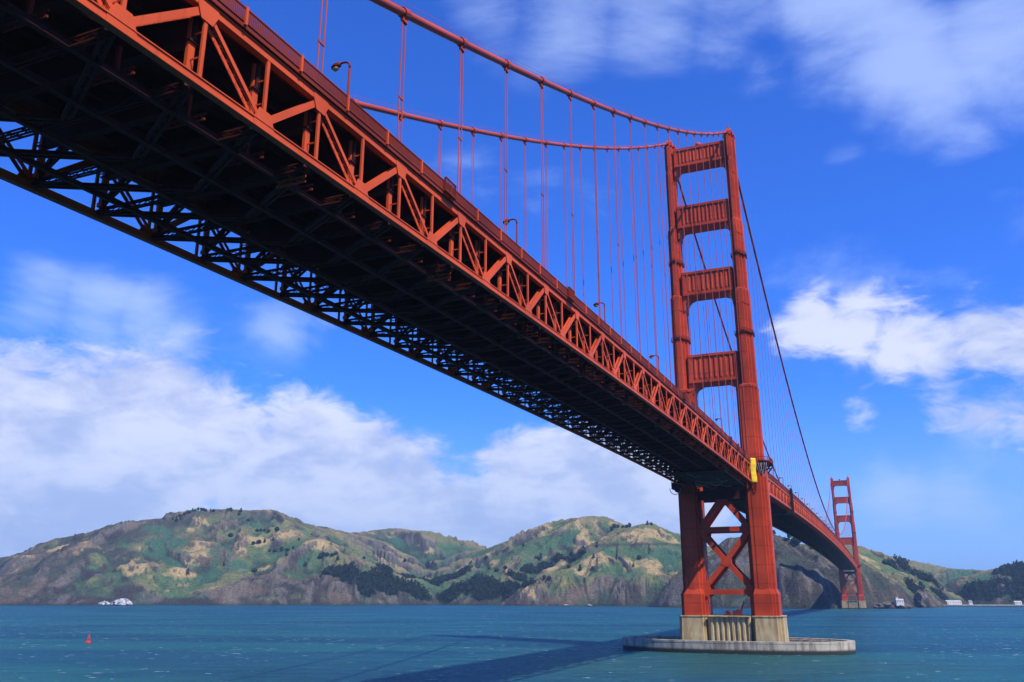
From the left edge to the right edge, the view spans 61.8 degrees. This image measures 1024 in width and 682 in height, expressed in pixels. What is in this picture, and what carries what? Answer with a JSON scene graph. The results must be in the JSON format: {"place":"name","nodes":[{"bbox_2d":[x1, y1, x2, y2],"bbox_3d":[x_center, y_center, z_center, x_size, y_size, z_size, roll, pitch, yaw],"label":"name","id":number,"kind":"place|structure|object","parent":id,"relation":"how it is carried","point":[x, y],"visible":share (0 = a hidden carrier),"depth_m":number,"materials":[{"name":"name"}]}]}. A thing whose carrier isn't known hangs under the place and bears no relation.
{"place":"outdoors","nodes":[
{"label":"outdoors","id":0,"kind":"place"},
{"bbox_2d":[0,605,1023,681],"bbox_3d":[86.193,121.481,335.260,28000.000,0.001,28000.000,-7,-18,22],"label":"water","id":1,"kind":"structure","parent":0,"point":[305,643],"depth_m":371.27,"materials":[{"name":"blue liquid"}]},
{"bbox_2d":[98,601,109,605],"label":"sea rock","id":2,"kind":"object","parent":1,"relation":"in","point":[104,603],"visible":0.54,"depth_m":1880.20,"materials":[{"name":"white stone"}]},
{"bbox_2d":[110,598,132,605],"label":"sea rock","id":3,"kind":"object","parent":1,"relation":"in","point":[123,602],"visible":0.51,"depth_m":1878.21,"materials":[{"name":"white stone"}]},
{"bbox_2d":[679,615,788,641],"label":"bridge pier","id":4,"kind":"structure","parent":1,"relation":"in","point":[735,628],"depth_m":329.22,"materials":[{"name":"concrete"}]},
{"bbox_2d":[664,124,781,615],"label":"bridge tower","id":5,"kind":"structure","parent":4,"relation":"on","point":[761,590],"depth_m":358.52,"materials":[{"name":"red metal"}]},
{"bbox_2d":[0,0,753,486],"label":"bridge span","id":6,"kind":"object","parent":5,"relation":"attached to","point":[214,116],"visible":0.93,"depth_m":94.94,"materials":[{"name":"orange paint"}]},
{"bbox_2d":[331,61,350,94],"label":"street lamp","id":7,"kind":"object","parent":6,"relation":"on","point":[336,66],"visible":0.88,"depth_m":89.93,"materials":[{"name":"metal"}]},
{"bbox_2d":[503,218,517,243],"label":"street lamp","id":8,"kind":"object","parent":6,"relation":"on","point":[508,220],"visible":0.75,"depth_m":130.42,"materials":[{"name":"metal"}]},
{"bbox_2d":[593,302,605,321],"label":"street lamp","id":9,"kind":"object","parent":6,"relation":"on","point":[596,304],"visible":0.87,"depth_m":171.52,"materials":[{"name":"metal"}]},
{"bbox_2d":[649,355,659,370],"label":"street lamp","id":10,"kind":"object","parent":6,"relation":"on","point":[651,356],"visible":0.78,"depth_m":211.72,"materials":[{"name":"metal"}]},
{"bbox_2d":[670,481,681,494],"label":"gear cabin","id":11,"kind":"object","parent":6,"relation":"hanging from","point":[675,487],"visible":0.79,"depth_m":345.09,"materials":[{"name":"black metal"}]},
{"bbox_2d":[672,466,744,488],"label":"work platform","id":12,"kind":"structure","parent":6,"relation":"hanging from","point":[711,478],"depth_m":319.49,"materials":[{"name":"black metal"}]},
{"bbox_2d":[750,458,756,481],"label":"tarpaulin","id":13,"kind":"object","parent":6,"relation":"hanging from","point":[753,470],"visible":0.98,"depth_m":337.87,"materials":[{"name":"yellow fabric"}]},
{"bbox_2d":[100,92,832,528],"bbox_3d":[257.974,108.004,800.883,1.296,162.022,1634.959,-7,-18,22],"label":"cable","id":14,"kind":"object","parent":5,"relation":"attached to","point":[440,124],"visible":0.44,"depth_m":258.43,"materials":[{"name":"orange paint"}]},
{"bbox_2d":[316,0,853,555],"bbox_3d":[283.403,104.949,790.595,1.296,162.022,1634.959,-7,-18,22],"label":"cable","id":15,"kind":"object","parent":5,"relation":"attached to","point":[460,42],"visible":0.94,"depth_m":191.65,"materials":[{"name":"orange paint"}]},
{"bbox_2d":[756,462,766,476],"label":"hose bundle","id":16,"kind":"object","parent":5,"relation":"attached to","point":[761,468],"visible":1,"depth_m":339.43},
{"bbox_2d":[703,472,857,569],"bbox_3d":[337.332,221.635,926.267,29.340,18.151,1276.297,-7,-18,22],"label":"bridge span","id":17,"kind":"object","parent":5,"relation":"attached to","point":[806,525],"visible":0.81,"depth_m":635.36,"materials":[{"name":"orange paint"}]},
{"bbox_2d":[771,488,794,514],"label":"maintenance traveller","id":18,"kind":"object","parent":17,"relation":"hanging from","point":[792,507],"visible":0.97,"depth_m":472.69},
{"bbox_2d":[723,601,745,614],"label":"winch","id":19,"kind":"object","parent":4,"relation":"on","point":[735,612],"visible":1,"depth_m":331.55,"materials":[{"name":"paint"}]},
{"bbox_2d":[622,636,855,654],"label":"fender wall","id":20,"kind":"structure","parent":1,"relation":"in","point":[808,646],"depth_m":318.80,"materials":[{"name":"grey concrete"}]},
{"bbox_2d":[840,601,867,608],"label":"bridge pier","id":21,"kind":"structure","parent":1,"relation":"in","point":[853,604],"depth_m":1468.78,"materials":[{"name":"concrete"}]},
{"bbox_2d":[831,475,864,600],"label":"bridge tower","id":22,"kind":"structure","parent":21,"relation":"on","point":[838,519],"depth_m":1501.81,"materials":[{"name":"red metal"}]},
{"bbox_2d":[873,601,911,608],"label":"sea rock","id":23,"kind":"object","parent":1,"relation":"in","point":[887,605],"visible":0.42,"depth_m":1482.82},
{"bbox_2d":[894,597,903,605],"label":"shore building","id":24,"kind":"structure","parent":23,"relation":"on","point":[897,602],"depth_m":1479.50,"materials":[{"name":"white paint"}]},
{"bbox_2d":[913,589,933,607],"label":"sea rock","id":25,"kind":"object","parent":1,"relation":"in","point":[923,599],"visible":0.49,"depth_m":1643.03,"materials":[{"name":"grey stone"}]},
{"bbox_2d":[944,604,1023,606],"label":"seawall","id":26,"kind":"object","parent":1,"relation":"in","point":[989,605],"visible":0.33,"depth_m":1811.80,"materials":[{"name":"grey concrete"}]},
{"bbox_2d":[944,600,961,604],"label":"shore building","id":27,"kind":"structure","parent":26,"relation":"on","point":[954,602],"depth_m":1869.01,"materials":[{"name":"white paint"}]},
{"bbox_2d":[1013,601,1021,604],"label":"shore building","id":28,"kind":"structure","parent":26,"relation":"on","point":[1017,602],"depth_m":1827.57,"materials":[{"name":"white paint"}]},
{"bbox_2d":[0,509,1023,608],"bbox_3d":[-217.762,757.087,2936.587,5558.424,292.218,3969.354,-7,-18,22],"label":"hills","id":29,"kind":"structure","parent":0,"point":[111,573],"depth_m":2101.71,"materials":[{"name":"green plant"}]},
{"bbox_2d":[19,515,1023,602],"bbox_3d":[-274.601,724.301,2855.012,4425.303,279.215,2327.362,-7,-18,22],"label":"woodland","id":30,"kind":"object","parent":29,"relation":"on","point":[460,586],"visible":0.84,"depth_m":2094.91,"materials":[{"name":"green plant"}]},
{"bbox_2d":[0,0,1023,570],"label":"sky","id":31,"kind":"structure","parent":0,"point":[879,144],"materials":[{"name":"blue"}]}
]}

